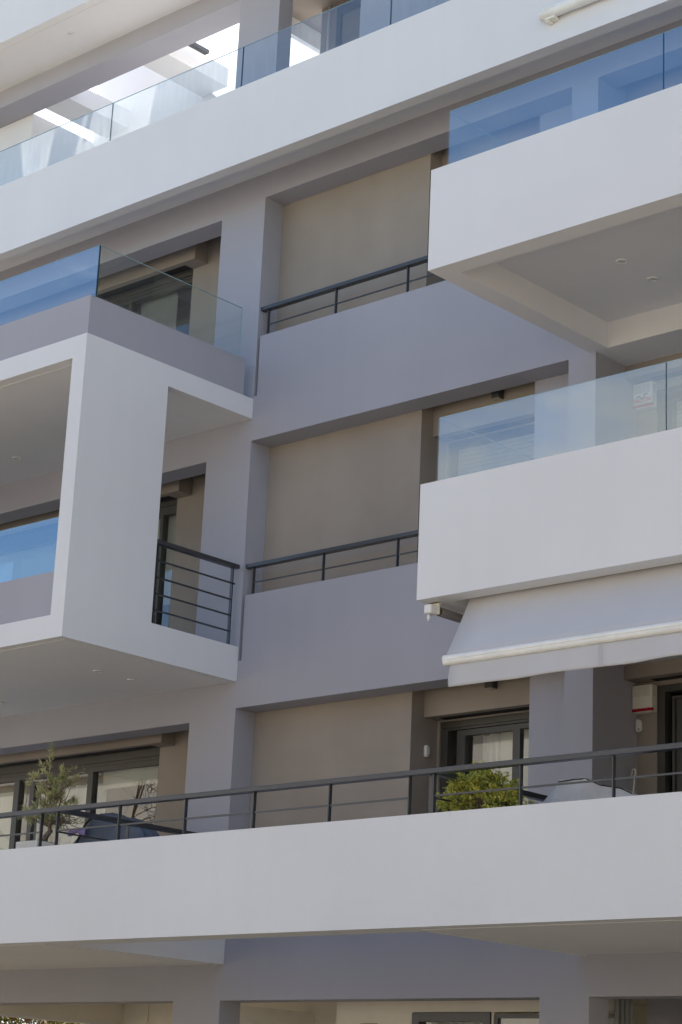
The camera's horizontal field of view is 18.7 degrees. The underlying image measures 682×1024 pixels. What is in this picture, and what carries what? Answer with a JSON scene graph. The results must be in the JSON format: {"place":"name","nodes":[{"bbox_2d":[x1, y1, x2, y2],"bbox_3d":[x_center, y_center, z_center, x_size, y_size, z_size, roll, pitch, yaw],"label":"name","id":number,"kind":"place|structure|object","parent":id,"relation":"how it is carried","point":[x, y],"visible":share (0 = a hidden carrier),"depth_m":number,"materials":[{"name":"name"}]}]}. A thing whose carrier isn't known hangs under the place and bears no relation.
{"place":"outdoors","nodes":[
{"label":"outdoors","id":0,"kind":"place"},
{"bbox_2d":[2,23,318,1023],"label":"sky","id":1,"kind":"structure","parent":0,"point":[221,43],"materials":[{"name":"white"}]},
{"bbox_2d":[0,0,681,1023],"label":"apartment building","id":2,"kind":"structure","parent":0,"point":[144,408],"depth_m":22.17,"materials":[{"name":"grey paint"}]},
{"bbox_2d":[0,517,58,531],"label":"glass balustrade","id":3,"kind":"object","parent":2,"relation":"on","point":[29,524],"visible":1,"depth_m":22.11,"materials":[{"name":"glass"}]},
{"bbox_2d":[16,840,59,848],"bbox_3d":[-3.306,4.003,22.349,0.356,0.877,0.333,-12,-22,41],"label":"planter box","id":4,"kind":"object","parent":2,"relation":"on","point":[27,844],"visible":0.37,"depth_m":22.34,"materials":[{"name":"beige paint"}]},
{"bbox_2d":[17,741,88,840],"bbox_3d":[-3.107,3.031,22.505,1.180,1.120,0.503,-6,-19,26],"label":"potted shrub","id":5,"kind":"object","parent":4,"relation":"in","point":[55,795],"visible":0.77,"depth_m":22.45,"materials":[{"name":"green plant"}]},
{"bbox_2d":[66,31,73,35],"bbox_3d":[-3.593,-6.341,27.458,0.117,0.013,0.117,-12,-22,41],"label":"recessed spotlight","id":6,"kind":"object","parent":2,"relation":"attached to","point":[69,33],"visible":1,"depth_m":27.46,"materials":[{"name":"white plastic"}]},
{"bbox_2d":[0,748,159,849],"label":"window","id":7,"kind":"structure","parent":2,"relation":"in","point":[139,767],"depth_m":25.76,"materials":[{"name":"glass"}]},
{"bbox_2d":[0,499,176,627],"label":"window","id":8,"kind":"structure","parent":2,"relation":"in","point":[32,554],"depth_m":27.28,"materials":[{"name":"blue glass"}]},
{"bbox_2d":[73,811,158,843],"bbox_3d":[-2.552,3.865,22.397,1.676,1.221,0.487,-12,-22,41],"label":"barbecue cover","id":9,"kind":"object","parent":2,"relation":"on","point":[108,833],"visible":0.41,"depth_m":22.29,"materials":[{"name":"fabric"}]},
{"bbox_2d":[67,829,86,836],"bbox_3d":[-2.867,3.476,22.486,0.281,0.085,0.052,-12,-22,41],"label":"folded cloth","id":10,"kind":"object","parent":9,"relation":"hanging from","point":[81,832],"visible":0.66,"depth_m":22.44,"materials":[{"name":"purple fabric"}]},
{"bbox_2d":[0,245,242,354],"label":"glass balustrade","id":11,"kind":"object","parent":2,"relation":"on","point":[140,263],"visible":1,"depth_m":23.04,"materials":[{"name":"glass"}]},
{"bbox_2d":[103,269,192,329],"bbox_3d":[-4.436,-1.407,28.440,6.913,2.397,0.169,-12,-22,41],"label":"window","id":12,"kind":"structure","parent":2,"relation":"in","point":[158,300],"depth_m":26.96,"materials":[{"name":"glass"}]},
{"bbox_2d":[151,539,239,644],"bbox_3d":[-1.613,0.898,22.792,0.080,0.940,1.273,-12,-22,41],"label":"box railing","id":13,"kind":"object","parent":2,"relation":"on","point":[197,554],"visible":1,"depth_m":22.82,"materials":[{"name":"metal"}]},
{"bbox_2d":[0,0,391,151],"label":"glass balustrade","id":14,"kind":"object","parent":2,"relation":"on","point":[194,68],"visible":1,"depth_m":24.96,"materials":[{"name":"glass"}]},
{"bbox_2d":[246,530,418,593],"bbox_3d":[0.602,0.422,21.934,4.480,0.373,0.080,-12,-22,41],"label":"parapet railing","id":15,"kind":"object","parent":2,"relation":"on","point":[341,548],"visible":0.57,"depth_m":22.57,"materials":[{"name":"metal"}]},
{"bbox_2d":[0,742,681,846],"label":"balcony railing","id":16,"kind":"object","parent":2,"relation":"on","point":[448,772],"visible":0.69,"depth_m":18.24,"materials":[{"name":"metal"}]},
{"bbox_2d":[261,255,434,333],"bbox_3d":[0.738,-2.569,22.829,4.480,0.383,0.080,-12,-22,41],"label":"parapet railing","id":17,"kind":"object","parent":2,"relation":"on","point":[407,265],"visible":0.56,"depth_m":23.45,"materials":[{"name":"metal"}]},
{"bbox_2d":[335,0,360,47],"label":"window","id":18,"kind":"structure","parent":2,"relation":"in","point":[354,4],"depth_m":26.18,"materials":[{"name":"grey metal"}]},
{"bbox_2d":[424,745,429,756],"bbox_3d":[0.897,2.498,21.628,0.043,0.125,0.060,-12,-22,41],"label":"motion sensor","id":19,"kind":"object","parent":2,"relation":"attached to","point":[426,751],"visible":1,"depth_m":21.61,"materials":[{"name":"white plastic"}]},
{"bbox_2d":[424,602,462,622],"bbox_3d":[1.566,1.153,18.861,0.117,0.186,2.471,-12,-22,41],"label":"awning cassette","id":20,"kind":"object","parent":2,"relation":"attached to","point":[432,609],"visible":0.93,"depth_m":18.08,"materials":[{"name":"beige metal"}]},
{"bbox_2d":[412,1012,491,1023],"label":"entrance door","id":21,"kind":"structure","parent":2,"relation":"in","point":[485,1017],"depth_m":20.78,"materials":[{"name":"metal"}]},
{"bbox_2d":[439,712,528,811],"bbox_3d":[1.683,3.201,21.209,1.477,2.193,0.376,-12,-22,41],"label":"window","id":22,"kind":"structure","parent":2,"relation":"in","point":[512,743],"depth_m":21.56,"materials":[{"name":"brown metal"}]},
{"bbox_2d":[484,681,496,689],"bbox_3d":[1.532,1.738,21.159,0.100,0.141,0.092,-12,-22,41],"label":"wall lamp","id":23,"kind":"object","parent":2,"relation":"attached to","point":[492,685],"visible":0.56,"depth_m":21.12,"materials":[{"name":"black metal"}]},
{"bbox_2d":[449,424,533,477],"bbox_3d":[1.728,0.208,22.000,1.477,2.220,0.093,-12,-22,41],"label":"window","id":24,"kind":"structure","parent":2,"relation":"in","point":[478,454],"depth_m":22.37,"materials":[{"name":"white glass"}]},
{"bbox_2d":[491,389,503,400],"bbox_3d":[1.669,-1.267,22.059,0.100,0.141,0.092,-12,-22,41],"label":"wall lamp","id":25,"kind":"object","parent":2,"relation":"attached to","point":[497,395],"visible":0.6,"depth_m":22.02,"materials":[{"name":"black metal"}]},
{"bbox_2d":[495,1014,613,1023],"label":"entrance door","id":26,"kind":"structure","parent":2,"relation":"in","point":[499,1018],"depth_m":20.32,"materials":[{"name":"metal"}]},
{"bbox_2d":[439,358,681,458],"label":"glass balustrade","id":27,"kind":"object","parent":2,"relation":"on","point":[569,386],"visible":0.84,"depth_m":17.47,"materials":[{"name":"glass"}]},
{"bbox_2d":[442,563,681,686],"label":"awning","id":28,"kind":"object","parent":2,"relation":"attached to","point":[635,616],"visible":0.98,"depth_m":16.89,"materials":[{"name":"grey fabric"}]},
{"bbox_2d":[450,26,681,144],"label":"glass balustrade","id":29,"kind":"object","parent":2,"relation":"on","point":[574,66],"visible":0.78,"depth_m":18.32,"materials":[{"name":"glass"}]},
{"bbox_2d":[538,0,597,24],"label":"awning cassette","id":30,"kind":"object","parent":2,"relation":"attached to","point":[549,15],"visible":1,"depth_m":20.99,"materials":[{"name":"beige metal"}]},
{"bbox_2d":[543,778,636,802],"bbox_3d":[2.037,2.724,17.471,1.272,0.997,0.462,-12,-22,41],"label":"barbecue cover","id":31,"kind":"object","parent":2,"relation":"on","point":[576,792],"visible":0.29,"depth_m":17.54,"materials":[{"name":"grey fabric"}]},
{"bbox_2d":[615,259,627,264],"bbox_3d":[2.604,-2.322,19.206,0.117,0.013,0.117,-12,-22,41],"label":"recessed spotlight","id":32,"kind":"object","parent":2,"relation":"attached to","point":[621,261],"visible":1,"depth_m":19.21,"materials":[{"name":"white plastic"}]},
{"bbox_2d":[630,769,635,792],"bbox_3d":[2.772,2.835,19.743,0.067,0.791,0.071,-12,-22,41],"label":"awning crank","id":33,"kind":"object","parent":2,"relation":"attached to","point":[634,778],"visible":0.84,"depth_m":19.84,"materials":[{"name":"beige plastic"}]},
{"bbox_2d":[635,719,641,731],"bbox_3d":[2.893,2.075,20.115,0.067,0.126,0.043,-12,-22,41],"label":"motion sensor","id":34,"kind":"object","parent":2,"relation":"attached to","point":[638,725],"visible":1,"depth_m":20.10,"materials":[{"name":"white plastic"}]},
{"bbox_2d":[632,684,656,714],"bbox_3d":[2.947,1.821,20.118,0.234,0.267,0.092,-12,-22,41],"label":"alarm siren","id":35,"kind":"object","parent":2,"relation":"attached to","point":[644,699],"visible":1,"depth_m":20.07,"materials":[{"name":"beige plastic"}]},
{"bbox_2d":[633,381,656,411],"bbox_3d":[3.083,-1.172,21.013,0.234,0.267,0.092,-12,-22,41],"label":"alarm siren","id":36,"kind":"object","parent":2,"relation":"attached to","point":[644,396],"visible":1,"depth_m":20.97,"materials":[{"name":"white plastic"}]},
{"bbox_2d":[647,276,658,281],"bbox_3d":[2.946,-2.198,19.568,0.117,0.013,0.117,-12,-22,41],"label":"recessed spotlight","id":37,"kind":"object","parent":2,"relation":"attached to","point":[653,279],"visible":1,"depth_m":19.57,"materials":[{"name":"white plastic"}]},
{"bbox_2d":[657,683,681,793],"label":"balcony door","id":38,"kind":"structure","parent":2,"relation":"in","point":[664,692],"depth_m":19.95,"materials":[{"name":"brown metal"}]},
{"bbox_2d":[657,385,681,431],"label":"balcony door","id":39,"kind":"structure","parent":2,"relation":"in","point":[676,403],"depth_m":20.88,"materials":[{"name":"white metal"}]},
{"bbox_3d":[1.253,3.056,17.471,0.347,0.307,0.347,-12,-22,41],"label":"plant pot","id":40,"kind":"object","parent":2,"relation":"on","visible":0},
{"bbox_2d":[436,760,537,811],"bbox_3d":[1.183,2.580,17.579,0.960,0.969,0.567,-12,-22,41],"label":"boxwood bush","id":41,"kind":"object","parent":40,"relation":"in","point":[488,779],"visible":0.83,"depth_m":17.54,"materials":[{"name":"green plant"}]},
{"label":"ground","id":42,"kind":"structure","parent":0,"visible":0},
{"bbox_2d":[0,1016,79,1023],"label":"flower hedge","id":43,"kind":"object","parent":42,"relation":"on","point":[5,1020],"visible":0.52,"depth_m":26.46,"materials":[{"name":"green plant"}]}
]}

